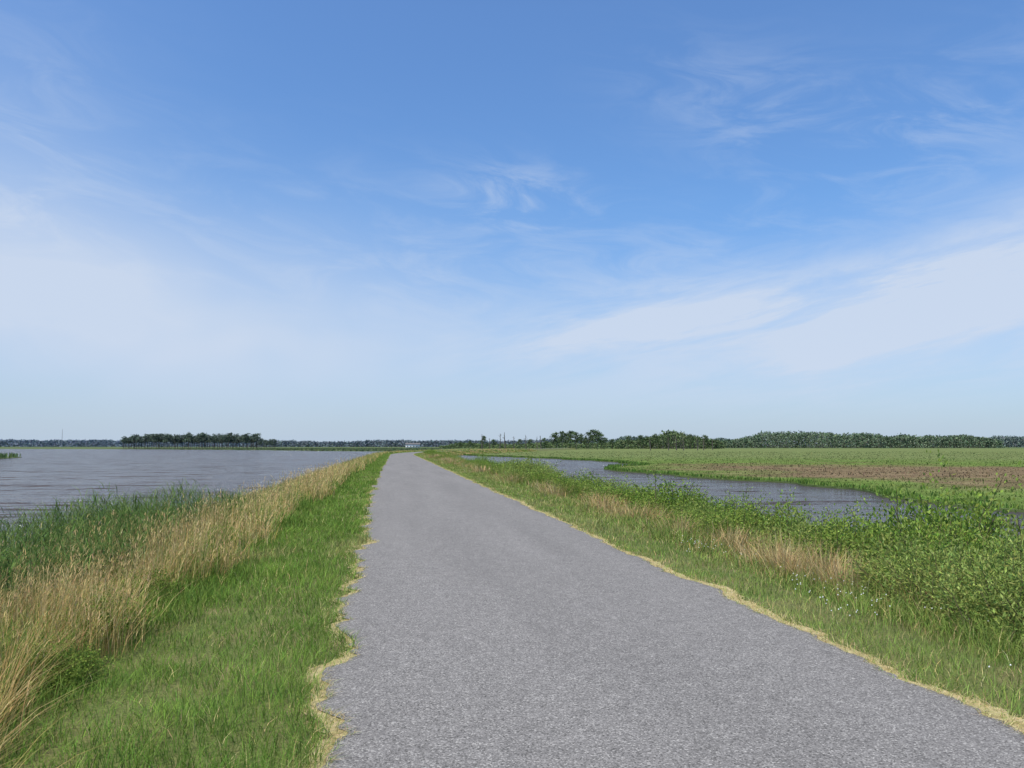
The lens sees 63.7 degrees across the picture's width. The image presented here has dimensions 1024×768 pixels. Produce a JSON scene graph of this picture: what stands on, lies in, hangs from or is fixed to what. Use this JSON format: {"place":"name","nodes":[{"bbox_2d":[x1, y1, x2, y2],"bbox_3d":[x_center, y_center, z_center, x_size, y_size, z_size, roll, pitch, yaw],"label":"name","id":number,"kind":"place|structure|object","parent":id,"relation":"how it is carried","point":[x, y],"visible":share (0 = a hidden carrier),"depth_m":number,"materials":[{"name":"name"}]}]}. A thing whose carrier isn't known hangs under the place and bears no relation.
{"place":"outdoors","nodes":[
{"label":"outdoors","id":0,"kind":"place"},
{"bbox_2d":[0,446,472,451],"bbox_3d":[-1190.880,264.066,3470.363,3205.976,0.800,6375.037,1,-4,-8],"label":"marsh","id":1,"kind":"structure","parent":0,"point":[82,447],"depth_m":1524.67,"materials":[{"name":"green plant"}]},
{"bbox_2d":[0,439,277,446],"bbox_3d":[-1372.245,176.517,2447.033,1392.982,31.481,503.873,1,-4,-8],"label":"woodland","id":2,"kind":"object","parent":1,"relation":"on","point":[55,443],"visible":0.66,"depth_m":2427.48,"materials":[{"name":"green plant"}]},
{"bbox_2d":[248,438,603,446],"bbox_3d":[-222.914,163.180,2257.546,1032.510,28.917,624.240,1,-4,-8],"label":"woodland","id":3,"kind":"object","parent":1,"relation":"on","point":[371,443],"visible":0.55,"depth_m":2222.04,"materials":[{"name":"green plant"}]},
{"bbox_2d":[405,443,419,447],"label":"white house","id":4,"kind":"structure","parent":0,"point":[412,445],"depth_m":1043.44,"materials":[{"name":"paint"}]},
{"bbox_2d":[0,448,1023,767],"bbox_3d":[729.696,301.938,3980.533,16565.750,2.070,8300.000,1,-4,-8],"label":"ground","id":5,"kind":"structure","parent":0,"point":[826,626],"depth_m":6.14,"materials":[{"name":"green plant"}]},
{"bbox_2d":[0,573,110,625],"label":"bush","id":6,"kind":"object","parent":5,"relation":"on","point":[57,599],"visible":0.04,"depth_m":7.74,"materials":[{"name":"green plant"}]},
{"bbox_2d":[4,629,113,700],"bbox_3d":[-3.165,1.925,5.689,0.816,0.443,0.846,1,-5,-18],"label":"bush","id":7,"kind":"object","parent":5,"relation":"on","point":[78,667],"visible":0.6,"depth_m":5.64,"materials":[{"name":"green plant"}]},
{"bbox_2d":[48,586,153,647],"bbox_3d":[-3.535,2.003,7.070,0.946,0.518,0.908,-2,-5,20],"label":"bush","id":8,"kind":"object","parent":5,"relation":"on","point":[112,621],"visible":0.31,"depth_m":6.99,"materials":[{"name":"green plant"}]},
{"bbox_2d":[0,477,275,638],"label":"reeds","id":9,"kind":"object","parent":5,"relation":"on","point":[123,511],"visible":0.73,"depth_m":11.83,"materials":[{"name":"green plant"}]},
{"bbox_2d":[94,562,182,610],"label":"bush","id":10,"kind":"object","parent":5,"relation":"on","point":[157,582],"visible":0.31,"depth_m":8.67,"materials":[{"name":"green plant"}]},
{"bbox_2d":[176,536,241,567],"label":"bush","id":11,"kind":"object","parent":5,"relation":"on","point":[211,550],"visible":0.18,"depth_m":11.13,"materials":[{"name":"green plant"}]},
{"bbox_2d":[188,521,247,546],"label":"bush","id":12,"kind":"object","parent":5,"relation":"on","point":[242,541],"visible":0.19,"depth_m":13.25,"materials":[{"name":"green plant"}]},
{"bbox_2d":[0,448,512,767],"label":"dry grass","id":13,"kind":"structure","parent":5,"relation":"on","point":[327,474],"depth_m":8.89,"materials":[{"name":"plant"}]},
{"bbox_2d":[431,453,447,458],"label":"bush","id":14,"kind":"object","parent":5,"relation":"on","point":[439,456],"visible":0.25,"depth_m":98.99,"materials":[{"name":"green plant"}]},
{"bbox_2d":[464,454,495,463],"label":"bush","id":15,"kind":"object","parent":5,"relation":"on","point":[485,459],"visible":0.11,"depth_m":73.37,"materials":[{"name":"green plant"}]},
{"bbox_2d":[480,456,515,470],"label":"bush","id":16,"kind":"object","parent":5,"relation":"on","point":[488,466],"visible":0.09,"depth_m":52.42,"materials":[{"name":"green plant"}]},
{"bbox_2d":[484,464,515,474],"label":"bush","id":17,"kind":"object","parent":5,"relation":"on","point":[492,470],"visible":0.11,"depth_m":45.07,"materials":[{"name":"green plant"}]},
{"bbox_2d":[0,449,1023,767],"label":"shoulder grass","id":18,"kind":"structure","parent":5,"relation":"on","point":[820,569],"depth_m":9.97,"materials":[{"name":"plant"}]},
{"bbox_2d":[496,464,528,479],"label":"bush","id":19,"kind":"object","parent":5,"relation":"on","point":[502,475],"visible":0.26,"depth_m":38.71,"materials":[{"name":"green plant"}]},
{"bbox_2d":[489,455,565,476],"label":"bush","id":20,"kind":"object","parent":5,"relation":"on","point":[526,462],"visible":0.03,"depth_m":45.04,"materials":[{"name":"green plant"}]},
{"bbox_2d":[495,456,561,476],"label":"bush","id":21,"kind":"object","parent":5,"relation":"on","point":[527,464],"visible":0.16,"depth_m":43.25,"materials":[{"name":"green plant"}]},
{"bbox_2d":[512,468,551,484],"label":"bush","id":22,"kind":"object","parent":5,"relation":"on","point":[534,476],"visible":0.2,"depth_m":35.83,"materials":[{"name":"green plant"}]},
{"bbox_2d":[506,461,577,479],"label":"bush","id":23,"kind":"object","parent":5,"relation":"on","point":[540,471],"visible":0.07,"depth_m":38.38,"materials":[{"name":"green plant"}]},
{"bbox_2d":[528,469,569,483],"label":"bush","id":24,"kind":"object","parent":5,"relation":"on","point":[550,477],"visible":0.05,"depth_m":35.41,"materials":[{"name":"green plant"}]},
{"bbox_2d":[549,474,594,498],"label":"bush","id":25,"kind":"object","parent":5,"relation":"on","point":[569,490],"visible":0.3,"depth_m":27.26,"materials":[{"name":"green plant"}]},
{"bbox_2d":[553,481,597,495],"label":"bush","id":26,"kind":"object","parent":5,"relation":"on","point":[577,487],"visible":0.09,"depth_m":27.98,"materials":[{"name":"green plant"}]},
{"bbox_2d":[553,473,600,484],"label":"bush","id":27,"kind":"object","parent":5,"relation":"on","point":[578,479],"visible":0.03,"depth_m":33.58,"materials":[{"name":"green plant"}]},
{"bbox_2d":[540,468,618,488],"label":"bush","id":28,"kind":"object","parent":5,"relation":"on","point":[589,480],"visible":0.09,"depth_m":31.30,"materials":[{"name":"green plant"}]},
{"bbox_2d":[572,488,627,506],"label":"bush","id":29,"kind":"object","parent":5,"relation":"on","point":[603,496],"visible":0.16,"depth_m":23.10,"materials":[{"name":"green plant"}]},
{"bbox_2d":[581,474,637,496],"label":"bush","id":30,"kind":"object","parent":5,"relation":"on","point":[608,483],"visible":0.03,"depth_m":28.17,"materials":[{"name":"green plant"}]},
{"bbox_2d":[580,480,659,501],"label":"bush","id":31,"kind":"object","parent":5,"relation":"on","point":[627,484],"visible":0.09,"depth_m":25.28,"materials":[{"name":"green plant"}]},
{"bbox_2d":[586,473,663,504],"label":"bush","id":32,"kind":"object","parent":5,"relation":"on","point":[623,493],"visible":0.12,"depth_m":23.58,"materials":[{"name":"green plant"}]},
{"bbox_2d":[613,491,681,519],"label":"bush","id":33,"kind":"object","parent":5,"relation":"on","point":[647,503],"visible":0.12,"depth_m":20.59,"materials":[{"name":"green plant"}]},
{"bbox_2d":[590,470,720,510],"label":"bush","id":34,"kind":"object","parent":5,"relation":"on","point":[674,493],"visible":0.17,"depth_m":21.69,"materials":[{"name":"green plant"}]},
{"bbox_2d":[652,487,717,521],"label":"bush","id":35,"kind":"object","parent":5,"relation":"on","point":[682,507],"visible":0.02,"depth_m":20.34,"materials":[{"name":"green plant"}]},
{"bbox_2d":[638,505,740,536],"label":"bush","id":36,"kind":"object","parent":5,"relation":"on","point":[691,519],"visible":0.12,"depth_m":17.05,"materials":[{"name":"green plant"}]},
{"bbox_2d":[660,488,721,511],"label":"bush","id":37,"kind":"object","parent":5,"relation":"on","point":[694,498],"visible":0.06,"depth_m":21.01,"materials":[{"name":"green plant"}]},
{"bbox_2d":[668,493,739,521],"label":"bush","id":38,"kind":"object","parent":5,"relation":"on","point":[694,507],"visible":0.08,"depth_m":17.82,"materials":[{"name":"green plant"}]},
{"bbox_2d":[659,505,795,545],"bbox_3d":[4.163,2.790,15.576,2.295,1.016,2.342,-4,-6,42],"label":"bush","id":39,"kind":"object","parent":5,"relation":"on","point":[728,525],"visible":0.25,"depth_m":15.28,"materials":[{"name":"green plant"}]},
{"bbox_2d":[688,484,777,519],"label":"bush","id":40,"kind":"object","parent":5,"relation":"on","point":[726,503],"visible":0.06,"depth_m":18.86,"materials":[{"name":"green plant"}]},
{"bbox_2d":[708,493,799,535],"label":"bush","id":41,"kind":"object","parent":5,"relation":"on","point":[749,513],"visible":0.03,"depth_m":16.34,"materials":[{"name":"green plant"}]},
{"bbox_2d":[723,489,815,525],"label":"bush","id":42,"kind":"object","parent":5,"relation":"on","point":[754,509],"visible":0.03,"depth_m":17.27,"materials":[{"name":"green plant"}]},
{"bbox_2d":[741,487,850,540],"bbox_3d":[5.414,2.819,15.345,2.373,1.781,2.423,-1,-4,13],"label":"bush","id":43,"kind":"object","parent":5,"relation":"on","point":[789,511],"visible":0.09,"depth_m":15.47,"materials":[{"name":"green plant"}]},
{"bbox_2d":[745,505,857,555],"bbox_3d":[4.863,2.692,13.843,2.040,1.312,1.997,3,-5,-32],"label":"bush","id":44,"kind":"object","parent":5,"relation":"on","point":[798,530],"visible":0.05,"depth_m":13.89,"materials":[{"name":"green plant"}]},
{"bbox_2d":[747,522,858,564],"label":"bush","id":45,"kind":"object","parent":5,"relation":"on","point":[792,539],"visible":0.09,"depth_m":12.62,"materials":[{"name":"green plant"}]},
{"bbox_2d":[681,535,1010,667],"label":"clover flowers","id":46,"kind":"object","parent":5,"relation":"on","point":[840,591],"visible":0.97,"depth_m":8.24,"materials":[{"name":"white plant"}]},
{"bbox_2d":[784,512,913,581],"bbox_3d":[4.890,2.438,11.518,2.122,1.260,2.369,2,-5,-23],"label":"bush","id":47,"kind":"object","parent":5,"relation":"on","point":[842,541],"visible":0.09,"depth_m":11.67,"materials":[{"name":"green plant"}]},
{"bbox_2d":[791,504,910,560],"bbox_3d":[5.335,2.628,12.783,2.277,1.496,2.185,0,-4,-3],"label":"bush","id":48,"kind":"object","parent":5,"relation":"on","point":[857,520],"visible":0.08,"depth_m":12.85,"materials":[{"name":"green plant"}]},
{"bbox_2d":[812,495,904,536],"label":"bush","id":49,"kind":"object","parent":5,"relation":"on","point":[850,518],"visible":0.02,"depth_m":14.40,"materials":[{"name":"green plant"}]},
{"bbox_2d":[838,505,1007,579],"bbox_3d":[5.458,2.397,10.834,2.249,1.610,2.142,1,-4,-7],"label":"bush","id":50,"kind":"object","parent":5,"relation":"on","point":[879,538],"visible":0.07,"depth_m":10.87,"materials":[{"name":"green plant"}]},
{"bbox_2d":[835,530,1022,610],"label":"bush","id":51,"kind":"object","parent":5,"relation":"on","point":[892,560],"visible":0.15,"depth_m":9.29,"materials":[{"name":"green plant"}]},
{"bbox_2d":[844,449,1023,555],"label":"bush","id":52,"kind":"object","parent":5,"relation":"on","point":[956,517],"visible":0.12,"depth_m":11.54,"materials":[{"name":"green plant"}]},
{"bbox_2d":[848,503,1023,604],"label":"bush","id":53,"kind":"object","parent":5,"relation":"on","point":[950,536],"visible":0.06,"depth_m":9.96,"materials":[{"name":"green plant"}]},
{"bbox_2d":[878,531,1023,640],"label":"bush","id":54,"kind":"object","parent":5,"relation":"on","point":[962,565],"visible":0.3,"depth_m":8.38,"materials":[{"name":"green plant"}]},
{"bbox_2d":[889,489,1023,549],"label":"bush","id":55,"kind":"object","parent":5,"relation":"on","point":[938,504],"depth_m":12.31,"materials":[{"name":"green plant"}]},
{"bbox_2d":[917,545,1023,655],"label":"bush","id":56,"kind":"object","parent":5,"relation":"on","point":[1011,601],"visible":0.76,"depth_m":7.45,"materials":[{"name":"green plant"}]},
{"bbox_2d":[930,510,1023,600],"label":"bush","id":57,"kind":"object","parent":5,"relation":"on","point":[1010,537],"visible":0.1,"depth_m":8.81,"materials":[{"name":"green plant"}]},
{"bbox_2d":[948,513,1023,562],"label":"bush","id":58,"kind":"object","parent":5,"relation":"on","point":[1000,537],"visible":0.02,"depth_m":10.16,"materials":[{"name":"green plant"}]},
{"bbox_2d":[970,542,1023,621],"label":"bush","id":59,"kind":"object","parent":5,"relation":"on","point":[1006,554],"visible":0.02,"depth_m":8.02,"materials":[{"name":"green plant"}]},
{"bbox_2d":[981,518,1023,556],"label":"bush","id":60,"kind":"object","parent":5,"relation":"on","point":[1004,538],"visible":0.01,"depth_m":10.91,"materials":[{"name":"green plant"}]},
{"bbox_2d":[0,446,1023,589],"bbox_3d":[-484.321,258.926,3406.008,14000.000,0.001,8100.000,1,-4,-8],"label":"water","id":61,"kind":"structure","parent":0,"point":[29,478],"depth_m":71.83,"materials":[{"name":"grey liquid"}]},
{"bbox_2d":[0,0,1023,445],"label":"sky","id":62,"kind":"structure","parent":0,"point":[298,220],"materials":[{"name":"blue"}]},
{"bbox_2d":[0,448,1023,509],"bbox_3d":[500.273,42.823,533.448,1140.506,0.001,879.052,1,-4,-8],"label":"marsh turf","id":63,"kind":"structure","parent":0,"point":[581,452],"depth_m":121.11,"materials":[{"name":"green plant"}]},
{"bbox_2d":[316,448,1023,767],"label":"road","id":64,"kind":"structure","parent":0,"point":[498,630],"depth_m":5.82,"materials":[{"name":"grey asphalt"}]},
{"bbox_2d":[278,455,1023,767],"bbox_3d":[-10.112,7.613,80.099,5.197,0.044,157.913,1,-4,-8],"label":"straw","id":65,"kind":"object","parent":64,"relation":"on","point":[788,625],"visible":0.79,"depth_m":6.33,"materials":[{"name":"beige plant"}]},
{"bbox_2d":[393,446,1023,512],"bbox_3d":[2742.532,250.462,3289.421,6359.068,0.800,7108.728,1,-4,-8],"label":"marsh","id":66,"kind":"structure","parent":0,"point":[956,504],"depth_m":75.06,"materials":[{"name":"green plant"}]},
{"bbox_2d":[439,442,640,448],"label":"shoreline scrub","id":67,"kind":"object","parent":66,"relation":"on","point":[550,445],"visible":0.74,"depth_m":871.55,"materials":[{"name":"green plant"}]},
{"bbox_2d":[549,434,558,443],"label":"pine tree","id":68,"kind":"object","parent":66,"relation":"on","point":[554,436],"visible":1,"depth_m":618.49,"materials":[{"name":"green plant"}]},
{"bbox_2d":[549,432,559,443],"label":"pine tree","id":69,"kind":"object","parent":66,"relation":"on","point":[556,433],"visible":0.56,"depth_m":638.34,"materials":[{"name":"green plant"}]},
{"bbox_2d":[558,431,567,444],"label":"pine tree","id":70,"kind":"object","parent":66,"relation":"on","point":[561,436],"visible":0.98,"depth_m":628.35,"materials":[{"name":"green plant"}]},
{"bbox_2d":[563,430,576,443],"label":"pine tree","id":71,"kind":"object","parent":66,"relation":"on","point":[569,435],"visible":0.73,"depth_m":639.18,"materials":[{"name":"green plant"}]},
{"bbox_2d":[571,431,582,443],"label":"pine tree","id":72,"kind":"object","parent":66,"relation":"on","point":[574,433],"visible":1,"depth_m":617.81,"materials":[{"name":"green plant"}]},
{"bbox_2d":[583,432,593,442],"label":"pine tree","id":73,"kind":"object","parent":66,"relation":"on","point":[589,434],"visible":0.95,"depth_m":628.39,"materials":[{"name":"green plant"}]},
{"bbox_2d":[587,429,596,443],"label":"pine tree","id":74,"kind":"object","parent":66,"relation":"on","point":[592,431],"visible":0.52,"depth_m":638.89,"materials":[{"name":"green plant"}]},
{"bbox_2d":[591,429,604,449],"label":"pine tree","id":75,"kind":"object","parent":66,"relation":"on","point":[596,437],"visible":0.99,"depth_m":622.20,"materials":[{"name":"green plant"}]},
{"bbox_2d":[608,439,614,445],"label":"pine tree","id":76,"kind":"object","parent":66,"relation":"on","point":[611,441],"visible":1,"depth_m":678.55,"materials":[{"name":"green plant"}]},
{"bbox_2d":[624,435,630,448],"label":"pine tree","id":77,"kind":"object","parent":66,"relation":"on","point":[627,439],"visible":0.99,"depth_m":698.00,"materials":[{"name":"green plant"}]},
{"bbox_2d":[637,435,644,443],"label":"pine tree","id":78,"kind":"object","parent":66,"relation":"on","point":[640,437],"visible":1,"depth_m":718.47,"materials":[{"name":"green plant"}]},
{"bbox_2d":[651,434,658,448],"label":"pine tree","id":79,"kind":"object","parent":66,"relation":"on","point":[655,436],"visible":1,"depth_m":698.02,"materials":[{"name":"green plant"}]},
{"bbox_2d":[591,429,732,448],"bbox_3d":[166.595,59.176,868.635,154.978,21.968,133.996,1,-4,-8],"label":"woodland","id":80,"kind":"object","parent":66,"relation":"on","point":[663,444],"visible":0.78,"depth_m":820.98,"materials":[{"name":"green plant"}]},
{"bbox_2d":[664,435,672,443],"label":"pine tree","id":81,"kind":"object","parent":66,"relation":"on","point":[667,437],"visible":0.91,"depth_m":708.00,"materials":[{"name":"green plant"}]},
{"bbox_2d":[686,434,693,448],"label":"pine tree","id":82,"kind":"object","parent":66,"relation":"on","point":[691,438],"visible":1,"depth_m":717.87,"materials":[{"name":"green plant"}]},
{"bbox_2d":[700,434,708,448],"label":"pine tree","id":83,"kind":"object","parent":66,"relation":"on","point":[705,438],"visible":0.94,"depth_m":712.78,"materials":[{"name":"green plant"}]},
{"bbox_2d":[719,430,1008,447],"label":"woodland","id":84,"kind":"object","parent":66,"relation":"on","point":[823,439],"visible":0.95,"depth_m":1155.83,"materials":[{"name":"green plant"}]},
{"bbox_2d":[988,435,1023,446],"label":"woodland","id":85,"kind":"object","parent":66,"relation":"on","point":[1011,441],"visible":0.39,"depth_m":1711.31,"materials":[{"name":"green plant"}]},
{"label":"marsh","id":86,"kind":"structure","parent":0,"visible":0},
{"bbox_2d":[120,437,127,448],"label":"pine tree","id":87,"kind":"object","parent":86,"relation":"on","point":[122,441],"visible":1,"depth_m":893.82,"materials":[{"name":"green plant"}]},
{"bbox_2d":[135,437,142,447],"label":"pine tree","id":88,"kind":"object","parent":86,"relation":"on","point":[139,439],"visible":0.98,"depth_m":884.60,"materials":[{"name":"green plant"}]},
{"bbox_2d":[142,435,150,447],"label":"pine tree","id":89,"kind":"object","parent":86,"relation":"on","point":[145,438],"visible":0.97,"depth_m":893.65,"materials":[{"name":"green plant"}]},
{"bbox_2d":[148,434,157,441],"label":"pine tree","id":90,"kind":"object","parent":86,"relation":"on","point":[153,436],"visible":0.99,"depth_m":878.11,"materials":[{"name":"green plant"}]},
{"bbox_2d":[157,433,165,446],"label":"pine tree","id":91,"kind":"object","parent":86,"relation":"on","point":[161,440],"visible":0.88,"depth_m":893.51,"materials":[{"name":"green plant"}]},
{"bbox_2d":[162,434,171,443],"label":"pine tree","id":92,"kind":"object","parent":86,"relation":"on","point":[166,437],"visible":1,"depth_m":886.24,"materials":[{"name":"green plant"}]},
{"bbox_2d":[172,434,180,447],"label":"pine tree","id":93,"kind":"object","parent":86,"relation":"on","point":[176,439],"visible":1,"depth_m":893.88,"materials":[{"name":"green plant"}]},
{"bbox_2d":[180,434,186,447],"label":"pine tree","id":94,"kind":"object","parent":86,"relation":"on","point":[183,435],"visible":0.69,"depth_m":906.75,"materials":[{"name":"green plant"}]},
{"bbox_2d":[183,432,192,447],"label":"pine tree","id":95,"kind":"object","parent":86,"relation":"on","point":[188,435],"visible":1,"depth_m":879.38,"materials":[{"name":"green plant"}]},
{"bbox_2d":[197,432,207,447],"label":"pine tree","id":96,"kind":"object","parent":86,"relation":"on","point":[203,435],"visible":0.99,"depth_m":883.79,"materials":[{"name":"green plant"}]},
{"bbox_2d":[208,436,216,442],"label":"pine tree","id":97,"kind":"object","parent":86,"relation":"on","point":[213,438],"visible":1,"depth_m":878.73,"materials":[{"name":"green plant"}]},
{"bbox_2d":[224,432,234,447],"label":"pine tree","id":98,"kind":"object","parent":86,"relation":"on","point":[228,436],"visible":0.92,"depth_m":888.33,"materials":[{"name":"green plant"}]},
{"bbox_2d":[240,436,247,442],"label":"pine tree","id":99,"kind":"object","parent":86,"relation":"on","point":[244,438],"visible":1,"depth_m":881.87,"materials":[{"name":"green plant"}]},
{"bbox_2d":[243,433,251,447],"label":"pine tree","id":100,"kind":"object","parent":86,"relation":"on","point":[248,439],"visible":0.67,"depth_m":897.44,"materials":[{"name":"green plant"}]},
{"bbox_2d":[252,433,262,441],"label":"pine tree","id":101,"kind":"object","parent":86,"relation":"on","point":[254,439],"visible":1,"depth_m":887.74,"materials":[{"name":"green plant"}]}
]}

